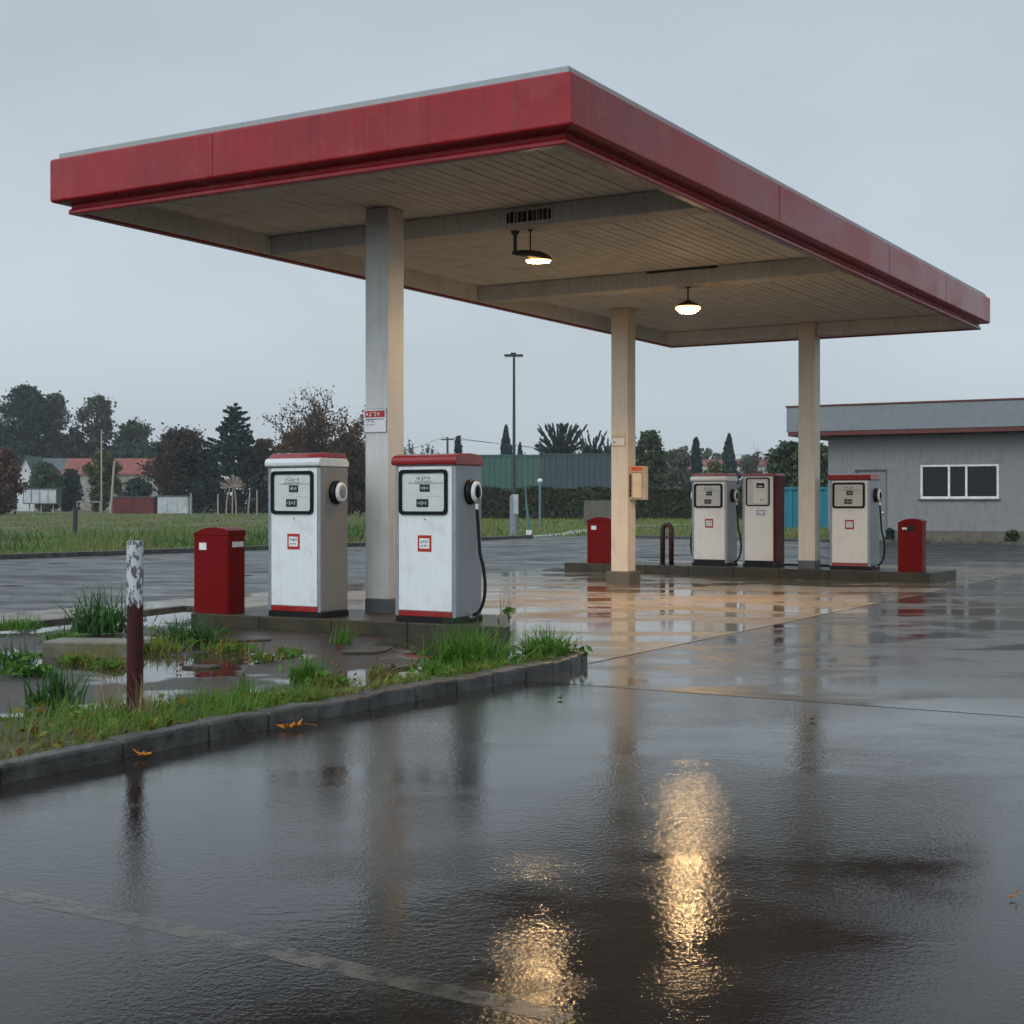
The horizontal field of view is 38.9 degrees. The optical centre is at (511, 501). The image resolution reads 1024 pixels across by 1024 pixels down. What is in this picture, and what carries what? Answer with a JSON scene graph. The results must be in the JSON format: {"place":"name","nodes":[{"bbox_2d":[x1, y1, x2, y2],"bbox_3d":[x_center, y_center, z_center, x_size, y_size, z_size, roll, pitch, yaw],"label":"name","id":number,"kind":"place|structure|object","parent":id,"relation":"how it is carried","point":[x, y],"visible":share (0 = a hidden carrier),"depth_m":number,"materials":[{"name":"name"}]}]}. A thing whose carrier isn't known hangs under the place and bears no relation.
{"place":"outdoors","nodes":[
{"label":"outdoors","id":0,"kind":"place"},
{"bbox_2d":[23,488,62,512],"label":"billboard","id":1,"kind":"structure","parent":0,"point":[52,496],"depth_m":204.94,"materials":[{"name":"metal"}]},
{"bbox_2d":[112,496,157,513],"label":"field shed","id":2,"kind":"structure","parent":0,"point":[135,504],"depth_m":187.94,"materials":[{"name":"metal"}]},
{"bbox_2d":[113,498,132,512],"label":"door panel","id":3,"kind":"structure","parent":2,"relation":"in","point":[120,505],"depth_m":187.93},
{"bbox_2d":[133,498,152,512],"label":"door panel","id":4,"kind":"structure","parent":2,"relation":"in","point":[140,505],"depth_m":187.93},
{"bbox_2d":[0,609,536,773],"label":"planting bed","id":5,"kind":"object","parent":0,"point":[162,673],"visible":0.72,"depth_m":13.26,"materials":[{"name":"soil"}]},
{"bbox_2d":[0,611,50,631],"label":"weed tuft","id":6,"kind":"object","parent":5,"relation":"on","point":[12,626],"visible":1,"depth_m":16.38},
{"bbox_2d":[0,655,55,677],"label":"weed tuft","id":7,"kind":"object","parent":5,"relation":"on","point":[22,670],"visible":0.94,"depth_m":12.19,"materials":[{"name":"green plant"}]},
{"bbox_2d":[0,634,60,669],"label":"weed tuft","id":8,"kind":"object","parent":5,"relation":"on","point":[11,656],"visible":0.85,"depth_m":12.77,"materials":[{"name":"green plant"}]},
{"bbox_2d":[15,656,94,707],"bbox_3d":[-3.314,1.277,10.466,0.753,0.367,0.866,0,0,0],"label":"weed tuft","id":9,"kind":"object","parent":5,"relation":"on","point":[56,684],"visible":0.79,"depth_m":10.33,"materials":[{"name":"plant"}]},
{"bbox_2d":[0,740,121,784],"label":"kerb","id":10,"kind":"structure","parent":5,"relation":"on","point":[64,759],"depth_m":8.04,"materials":[{"name":"concrete"}]},
{"bbox_2d":[36,625,89,640],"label":"weed tuft","id":11,"kind":"object","parent":5,"relation":"on","point":[70,634],"visible":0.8,"depth_m":15.29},
{"bbox_2d":[51,645,107,664],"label":"weed tuft","id":12,"kind":"object","parent":5,"relation":"on","point":[84,658],"visible":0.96,"depth_m":13.11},
{"bbox_2d":[42,638,144,657],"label":"concrete block","id":13,"kind":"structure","parent":5,"relation":"on","point":[102,646],"depth_m":13.72,"materials":[{"name":"concrete"}]},
{"bbox_2d":[85,651,126,668],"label":"weed tuft","id":14,"kind":"object","parent":5,"relation":"on","point":[117,663],"visible":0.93,"depth_m":12.79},
{"bbox_2d":[53,584,165,635],"bbox_3d":[-4.320,1.153,16.285,1.128,0.594,1.966,0,0,40],"label":"weed tuft","id":15,"kind":"object","parent":5,"relation":"on","point":[95,624],"visible":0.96,"depth_m":15.96,"materials":[{"name":"plant"}]},
{"bbox_2d":[107,722,207,758],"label":"kerb","id":16,"kind":"structure","parent":5,"relation":"on","point":[184,734],"depth_m":8.76,"materials":[{"name":"concrete"}]},
{"bbox_2d":[118,631,202,655],"bbox_3d":[-3.594,1.371,14.117,1.064,0.238,0.990,0,0,0],"label":"weed tuft","id":17,"kind":"object","parent":5,"relation":"on","point":[157,647],"visible":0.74,"depth_m":14.16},
{"bbox_2d":[126,609,266,646],"bbox_3d":[-3.447,1.296,15.116,2.070,0.387,1.432,0,0,40],"label":"weed tuft","id":18,"kind":"object","parent":5,"relation":"on","point":[196,633],"visible":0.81,"depth_m":15.04,"materials":[{"name":"plant"}]},
{"bbox_2d":[194,711,268,739],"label":"kerb","id":19,"kind":"structure","parent":5,"relation":"on","point":[225,726],"depth_m":9.32,"materials":[{"name":"concrete"}]},
{"bbox_2d":[200,636,266,653],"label":"weed tuft","id":20,"kind":"object","parent":5,"relation":"on","point":[226,648],"visible":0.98,"depth_m":14.16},
{"bbox_2d":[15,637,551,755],"bbox_3d":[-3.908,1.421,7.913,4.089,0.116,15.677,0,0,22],"label":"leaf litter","id":21,"kind":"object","parent":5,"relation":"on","point":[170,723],"visible":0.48,"depth_m":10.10,"materials":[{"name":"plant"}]},
{"bbox_2d":[0,645,568,762],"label":"verge grass","id":22,"kind":"structure","parent":5,"relation":"on","point":[249,704],"depth_m":9.67,"materials":[{"name":"plant"}]},
{"bbox_2d":[79,659,126,716],"bbox_3d":[-2.698,1.219,9.708,0.312,0.461,0.457,0,0,-40],"label":"weed tuft","id":23,"kind":"object","parent":22,"relation":"on","point":[110,693],"visible":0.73,"depth_m":9.71,"materials":[{"name":"plant"}]},
{"bbox_2d":[126,540,143,714],"bbox_3d":[-2.519,0.894,9.676,0.111,1.272,0.110,0,0,0],"label":"bollard post","id":24,"kind":"object","parent":22,"relation":"in","point":[135,577],"visible":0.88,"depth_m":9.63,"materials":[{"name":"metal"}]},
{"bbox_2d":[98,673,173,720],"bbox_3d":[-2.474,1.270,9.575,0.539,0.360,0.553,0,0,0],"label":"weed tuft","id":25,"kind":"object","parent":22,"relation":"on","point":[145,703],"visible":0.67,"depth_m":9.54,"materials":[{"name":"plant"}]},
{"bbox_2d":[0,653,554,759],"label":"verge weeds","id":26,"kind":"object","parent":22,"relation":"on","point":[103,736],"visible":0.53,"depth_m":9.85,"materials":[{"name":"plant"}]},
{"bbox_2d":[499,618,597,658],"bbox_3d":[0.286,1.249,13.353,1.020,0.362,1.224,0,0,30],"label":"weed tuft","id":27,"kind":"object","parent":22,"relation":"on","point":[561,648],"visible":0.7,"depth_m":13.21,"materials":[{"name":"plant"}]},
{"bbox_2d":[254,702,317,728],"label":"kerb","id":28,"kind":"structure","parent":5,"relation":"on","point":[291,713],"depth_m":9.76,"materials":[{"name":"concrete"}]},
{"bbox_2d":[279,650,339,683],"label":"weed tuft","id":29,"kind":"object","parent":5,"relation":"on","point":[301,673],"visible":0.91,"depth_m":11.79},
{"bbox_2d":[297,667,358,685],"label":"weed tuft","id":30,"kind":"object","parent":5,"relation":"on","point":[341,680],"visible":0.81,"depth_m":11.65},
{"bbox_2d":[310,694,368,718],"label":"kerb","id":31,"kind":"structure","parent":5,"relation":"on","point":[337,706],"depth_m":10.21,"materials":[{"name":"concrete"}]},
{"bbox_2d":[329,621,364,643],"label":"weed tuft","id":32,"kind":"object","parent":5,"relation":"on","point":[346,638],"visible":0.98,"depth_m":15.09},
{"bbox_2d":[355,684,414,708],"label":"kerb","id":33,"kind":"structure","parent":5,"relation":"on","point":[395,694],"depth_m":10.69,"materials":[{"name":"concrete"}]},
{"bbox_2d":[406,677,455,699],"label":"kerb","id":34,"kind":"structure","parent":5,"relation":"on","point":[432,687],"depth_m":11.15,"materials":[{"name":"concrete"}]},
{"bbox_2d":[409,658,456,676],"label":"weed tuft","id":35,"kind":"object","parent":5,"relation":"on","point":[425,666],"visible":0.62,"depth_m":12.04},
{"bbox_2d":[341,608,595,670],"bbox_3d":[-0.312,1.216,12.999,2.445,0.518,2.060,0,0,23],"label":"weed tuft","id":36,"kind":"object","parent":5,"relation":"on","point":[476,649],"visible":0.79,"depth_m":12.83,"materials":[{"name":"plant"}]},
{"bbox_2d":[446,672,491,692],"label":"kerb","id":37,"kind":"structure","parent":5,"relation":"on","point":[472,681],"depth_m":11.56,"materials":[{"name":"concrete"}]},
{"bbox_2d":[479,665,525,685],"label":"kerb","id":38,"kind":"structure","parent":5,"relation":"on","point":[504,675],"depth_m":11.97,"materials":[{"name":"concrete"}]},
{"bbox_2d":[513,660,552,679],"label":"kerb","id":39,"kind":"structure","parent":5,"relation":"on","point":[539,668],"depth_m":12.39,"materials":[{"name":"concrete"}]},
{"bbox_2d":[543,658,569,673],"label":"kerb","id":40,"kind":"structure","parent":5,"relation":"on","point":[561,665],"depth_m":12.77,"materials":[{"name":"concrete"}]},
{"bbox_2d":[0,506,827,551],"bbox_3d":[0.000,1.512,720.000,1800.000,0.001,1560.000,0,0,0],"label":"ground","id":41,"kind":"structure","parent":0,"point":[83,512],"depth_m":106.80,"materials":[{"name":"plant"}]},
{"bbox_2d":[0,445,26,514],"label":"broadleaf tree","id":42,"kind":"object","parent":41,"relation":"on","point":[10,474],"visible":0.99,"depth_m":169.30,"materials":[{"name":"brown plant"}]},
{"bbox_2d":[17,455,42,510],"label":"house","id":43,"kind":"structure","parent":41,"relation":"on","point":[28,462],"depth_m":240.00,"materials":[{"name":"paint"}]},
{"bbox_2d":[0,381,61,502],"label":"broadleaf tree","id":44,"kind":"object","parent":41,"relation":"on","point":[29,423],"visible":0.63,"depth_m":297.94,"materials":[{"name":"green plant"}]},
{"bbox_2d":[23,459,65,511],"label":"leafy shrub","id":45,"kind":"object","parent":41,"relation":"on","point":[44,474],"visible":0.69,"depth_m":223.51,"materials":[{"name":"green plant"}]},
{"bbox_2d":[38,390,85,457],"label":"broadleaf tree","id":46,"kind":"object","parent":41,"relation":"on","point":[57,404],"visible":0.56,"depth_m":304.00,"materials":[{"name":"green plant"}]},
{"bbox_2d":[59,468,83,511],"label":"leafy shrub","id":47,"kind":"object","parent":41,"relation":"on","point":[71,494],"visible":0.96,"depth_m":229.14,"materials":[{"name":"green plant"}]},
{"bbox_2d":[15,438,157,505],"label":"woodland","id":48,"kind":"object","parent":41,"relation":"on","point":[134,451],"visible":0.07,"depth_m":308.28,"materials":[{"name":"green plant"}]},
{"bbox_2d":[70,392,127,457],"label":"broadleaf tree","id":49,"kind":"object","parent":41,"relation":"on","point":[100,404],"visible":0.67,"depth_m":308.38,"materials":[{"name":"green plant"}]},
{"bbox_2d":[77,447,125,511],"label":"broadleaf tree","id":50,"kind":"object","parent":41,"relation":"on","point":[93,472],"visible":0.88,"depth_m":214.19,"materials":[{"name":"green plant"}]},
{"bbox_2d":[43,458,162,509],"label":"house","id":51,"kind":"structure","parent":41,"relation":"on","point":[130,466],"depth_m":262.89,"materials":[{"name":"stone"}]},
{"bbox_2d":[111,416,157,450],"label":"broadleaf tree","id":52,"kind":"object","parent":41,"relation":"on","point":[133,432],"visible":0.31,"depth_m":318.45,"materials":[{"name":"green plant"}]},
{"bbox_2d":[116,477,156,496],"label":"leafy shrub","id":53,"kind":"object","parent":41,"relation":"on","point":[137,486],"visible":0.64,"depth_m":234.01,"materials":[{"name":"green plant"}]},
{"bbox_2d":[135,422,210,511],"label":"broadleaf tree","id":54,"kind":"object","parent":41,"relation":"on","point":[178,460],"visible":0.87,"depth_m":202.88,"materials":[{"name":"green plant"}]},
{"bbox_2d":[156,495,192,513],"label":"field shed","id":55,"kind":"structure","parent":41,"relation":"on","point":[173,504],"depth_m":183.94,"materials":[{"name":"metal"}]},
{"bbox_2d":[187,403,267,512],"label":"spruce tree","id":56,"kind":"object","parent":41,"relation":"on","point":[231,447],"visible":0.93,"depth_m":193.69,"materials":[{"name":"green plant"}]},
{"bbox_2d":[220,475,245,513],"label":"spoked ornament","id":57,"kind":"object","parent":41,"relation":"on","point":[236,484],"visible":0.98,"depth_m":171.91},
{"bbox_2d":[0,512,506,553],"bbox_3d":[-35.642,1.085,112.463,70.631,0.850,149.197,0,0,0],"label":"field weeds","id":58,"kind":"object","parent":41,"relation":"on","point":[74,542],"visible":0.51,"depth_m":62.87,"materials":[{"name":"plant"}]},
{"bbox_2d":[247,438,276,510],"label":"tree","id":59,"kind":"object","parent":41,"relation":"on","point":[266,444],"visible":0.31,"depth_m":199.07,"materials":[{"name":"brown plant"}]},
{"bbox_2d":[0,535,532,558],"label":"kerb","id":60,"kind":"structure","parent":41,"relation":"on","point":[88,553],"depth_m":41.06,"materials":[{"name":"concrete"}]},
{"bbox_2d":[257,381,365,476],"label":"half bare tree","id":61,"kind":"object","parent":41,"relation":"on","point":[311,432],"visible":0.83,"depth_m":148.40,"materials":[{"name":"brown plant"}]},
{"bbox_2d":[326,434,365,514],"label":"leafy shrub","id":62,"kind":"object","parent":41,"relation":"on","point":[358,482],"visible":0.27,"depth_m":167.04,"materials":[{"name":"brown plant"}]},
{"bbox_2d":[479,455,538,489],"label":"sheet wall","id":63,"kind":"structure","parent":41,"relation":"on","point":[496,470],"depth_m":149.98,"materials":[{"name":"metal"}]},
{"bbox_2d":[504,352,522,534],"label":"street lamp","id":64,"kind":"object","parent":41,"relation":"on","point":[514,513],"visible":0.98,"depth_m":66.43,"materials":[{"name":"metal"}]},
{"bbox_2d":[533,422,587,454],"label":"pine tree","id":65,"kind":"object","parent":41,"relation":"on","point":[560,444],"visible":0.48,"depth_m":214.02,"materials":[{"name":"green plant"}]},
{"bbox_2d":[539,454,610,488],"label":"sheet wall","id":66,"kind":"structure","parent":41,"relation":"on","point":[567,471],"depth_m":150.00,"materials":[{"name":"metal"}]},
{"bbox_2d":[576,430,606,453],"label":"pine tree","id":67,"kind":"object","parent":41,"relation":"on","point":[593,450],"visible":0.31,"depth_m":219.51,"materials":[{"name":"green plant"}]},
{"bbox_2d":[584,501,610,525],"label":"concrete slab wall","id":68,"kind":"structure","parent":41,"relation":"on","point":[593,509],"depth_m":91.92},
{"bbox_2d":[481,485,742,518],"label":"clipped hedge","id":69,"kind":"object","parent":41,"relation":"on","point":[660,502],"visible":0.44,"depth_m":127.42,"materials":[{"name":"green plant"}]},
{"bbox_2d":[635,430,671,487],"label":"broadleaf tree","id":70,"kind":"object","parent":41,"relation":"on","point":[650,453],"visible":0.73,"depth_m":159.29,"materials":[{"name":"green plant"}]},
{"bbox_2d":[664,448,693,488],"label":"broadleaf tree","id":71,"kind":"object","parent":41,"relation":"on","point":[678,473],"visible":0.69,"depth_m":238.84,"materials":[{"name":"green plant"}]},
{"bbox_2d":[688,437,703,485],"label":"conifer tree","id":72,"kind":"object","parent":41,"relation":"on","point":[697,465],"visible":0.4,"depth_m":239.55,"materials":[{"name":"green plant"}]},
{"bbox_2d":[582,445,826,486],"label":"woodland","id":73,"kind":"object","parent":41,"relation":"on","point":[707,454],"visible":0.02,"depth_m":326.95,"materials":[{"name":"green plant"}]},
{"bbox_2d":[722,433,737,487],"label":"conifer tree","id":74,"kind":"object","parent":41,"relation":"on","point":[729,464],"visible":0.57,"depth_m":239.38,"materials":[{"name":"green plant"}]},
{"bbox_2d":[737,456,764,487],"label":"leafy shrub","id":75,"kind":"object","parent":41,"relation":"on","point":[744,464],"visible":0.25,"depth_m":248.71,"materials":[{"name":"green plant"}]},
{"bbox_2d":[762,440,797,489],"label":"broadleaf tree","id":76,"kind":"object","parent":41,"relation":"on","point":[785,456],"visible":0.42,"depth_m":119.38,"materials":[{"name":"green plant"}]},
{"bbox_2d":[784,487,827,528],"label":"sheet wall","id":77,"kind":"structure","parent":41,"relation":"on","point":[790,507],"depth_m":82.00,"materials":[{"name":"metal"}]},
{"bbox_2d":[820,443,827,489],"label":"broadleaf tree","id":78,"kind":"object","parent":41,"relation":"on","point":[823,465],"visible":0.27,"depth_m":117.35,"materials":[{"name":"green plant"}]},
{"bbox_2d":[635,535,1023,544],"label":"kerb","id":79,"kind":"structure","parent":41,"relation":"on","point":[892,541],"depth_m":51.85,"materials":[{"name":"concrete"}]},
{"bbox_2d":[0,681,1023,1023],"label":"asphalt","id":80,"kind":"structure","parent":0,"point":[528,851],"depth_m":5.91,"materials":[{"name":"asphalt"}]},
{"bbox_2d":[2,605,193,624],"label":"kerb","id":81,"kind":"structure","parent":80,"relation":"on","point":[63,619],"depth_m":19.20,"materials":[{"name":"concrete"}]},
{"bbox_2d":[0,891,564,1022],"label":"road marking","id":82,"kind":"object","parent":80,"relation":"on","point":[317,961],"visible":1,"depth_m":5.03,"materials":[{"name":"paint"}]},
{"bbox_2d":[0,560,1023,663],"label":"forecourt slab","id":83,"kind":"structure","parent":0,"point":[640,627],"depth_m":21.54,"materials":[{"name":"concrete"}]},
{"bbox_2d":[191,606,509,641],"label":"pump island","id":84,"kind":"structure","parent":83,"relation":"on","point":[257,617],"depth_m":16.34,"materials":[{"name":"concrete"}]},
{"bbox_2d":[193,527,245,613],"bbox_3d":[-3.501,0.810,17.325,0.570,1.020,0.330,0,0,30],"label":"litter bin","id":85,"kind":"object","parent":84,"relation":"on","point":[219,570],"visible":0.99,"depth_m":17.18,"materials":[{"name":"metal"}]},
{"bbox_2d":[265,453,348,617],"bbox_3d":[-2.341,0.381,16.844,0.916,1.888,0.572,0,0,31],"label":"fuel pump","id":86,"kind":"object","parent":84,"relation":"on","point":[307,534],"visible":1,"depth_m":16.66,"materials":[{"name":"white metal"}]},
{"bbox_2d":[391,453,486,623],"bbox_3d":[-0.760,0.394,16.068,1.016,1.862,0.592,0,0,30],"label":"fuel pump","id":87,"kind":"object","parent":84,"relation":"on","point":[439,562],"visible":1,"depth_m":15.88,"materials":[{"name":"white metal"}]},
{"bbox_2d":[50,66,989,612],"bbox_3d":[1.920,-1.210,21.857,6.668,5.460,16.782,0,0,31],"label":"fuel canopy","id":88,"kind":"object","parent":83,"relation":"on","point":[636,218],"visible":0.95,"depth_m":17.34,"materials":[{"name":"metal"}]},
{"bbox_2d":[364,408,386,432],"bbox_3d":[-1.634,-0.970,17.281,0.335,0.290,0.019,0,0,30],"label":"notice sign","id":89,"kind":"object","parent":88,"relation":"attached to","point":[375,420],"visible":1,"depth_m":17.27,"materials":[{"name":"white"}]},
{"bbox_2d":[511,229,551,262],"bbox_3d":[0.223,-3.062,17.368,0.540,0.411,0.270,0,0,31],"label":"canopy lamp","id":90,"kind":"object","parent":88,"relation":"hanging from","point":[535,256],"visible":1,"depth_m":17.29,"materials":[{"name":"metal"}]},
{"bbox_2d":[629,466,647,499],"bbox_3d":[2.299,-0.345,26.289,0.273,0.610,0.237,0,0,30],"label":"wall cabinet","id":91,"kind":"object","parent":88,"relation":"attached to","point":[638,481],"depth_m":26.20,"materials":[{"name":"beige metal"}]},
{"bbox_2d":[675,287,700,313],"bbox_3d":[2.680,-3.069,22.050,0.380,0.398,0.377,0,0,30],"label":"canopy lamp","id":92,"kind":"object","parent":88,"relation":"hanging from","point":[687,306],"visible":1,"depth_m":21.93,"materials":[{"name":"metal"}]},
{"bbox_2d":[564,561,955,583],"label":"pump island","id":93,"kind":"structure","parent":83,"relation":"on","point":[928,576],"depth_m":28.33,"materials":[{"name":"concrete"}]},
{"bbox_2d":[587,517,610,562],"bbox_3d":[1.947,0.810,30.942,0.622,0.980,0.370,0,0,35],"label":"litter bin","id":94,"kind":"object","parent":93,"relation":"on","point":[598,539],"visible":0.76,"depth_m":30.79,"materials":[{"name":"metal"}]},
{"bbox_2d":[659,522,674,564],"bbox_3d":[3.206,0.872,29.950,0.350,0.917,0.150,0,0,33],"label":"hoop barrier","id":95,"kind":"object","parent":93,"relation":"on","point":[662,541],"visible":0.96,"depth_m":29.91,"materials":[{"name":"metal"}]},
{"bbox_2d":[690,473,741,565],"bbox_3d":[4.157,0.361,29.799,1.167,1.888,0.552,0,0,33],"label":"fuel pump","id":96,"kind":"object","parent":93,"relation":"on","point":[715,519],"visible":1,"depth_m":29.58,"materials":[{"name":"white metal"}]},
{"bbox_2d":[742,473,784,566],"bbox_3d":[5.063,0.367,29.209,0.740,1.875,0.470,0,0,33],"label":"fuel pump","id":97,"kind":"object","parent":93,"relation":"on","point":[763,520],"visible":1,"depth_m":29.02,"materials":[{"name":"white metal"}]},
{"bbox_2d":[828,473,884,569],"bbox_3d":[6.712,0.374,28.077,1.026,1.862,0.592,0,0,33],"label":"fuel pump","id":98,"kind":"object","parent":93,"relation":"on","point":[855,504],"visible":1,"depth_m":27.89,"materials":[{"name":"white metal"}]},
{"bbox_2d":[897,518,926,571],"bbox_3d":[7.500,0.805,27.157,0.462,0.990,0.353,0,0,30],"label":"litter bin","id":99,"kind":"object","parent":93,"relation":"on","point":[911,545],"visible":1,"depth_m":27.01,"materials":[{"name":"red metal"}]},
{"bbox_2d":[0,537,1023,613],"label":"road","id":100,"kind":"structure","parent":0,"point":[32,584],"depth_m":34.72,"materials":[{"name":"asphalt"}]},
{"bbox_2d":[0,0,1023,502],"label":"sky","id":101,"kind":"structure","parent":0,"point":[902,119],"materials":[{"name":"grey"}]},
{"bbox_2d":[481,517,1022,541],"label":"lawn grass","id":102,"kind":"structure","parent":0,"point":[545,522],"depth_m":81.65,"materials":[{"name":"plant"}]},
{"bbox_2d":[523,561,1023,716],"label":"forecourt slab","id":103,"kind":"structure","parent":0,"point":[959,649],"depth_m":13.68,"materials":[{"name":"concrete"}]},
{"bbox_2d":[342,647,391,654],"bbox_3d":[-1.419,1.471,14.219,0.486,0.048,0.502,0,0,-6],"label":"paving fragment","id":104,"kind":"object","parent":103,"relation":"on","point":[366,650],"visible":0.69,"depth_m":14.11,"materials":[{"name":"concrete"}]},
{"bbox_2d":[785,398,1023,541],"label":"service building","id":105,"kind":"structure","parent":0,"point":[947,470],"depth_m":54.33,"materials":[{"name":"paint"}]},
{"bbox_2d":[857,471,885,539],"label":"door","id":106,"kind":"structure","parent":105,"relation":"in","point":[882,483],"depth_m":55.73,"materials":[{"name":"silver metal"}]},
{"bbox_2d":[918,464,1000,499],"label":"window","id":107,"kind":"structure","parent":105,"relation":"in","point":[937,481],"depth_m":54.22,"materials":[{"name":"black glass"}]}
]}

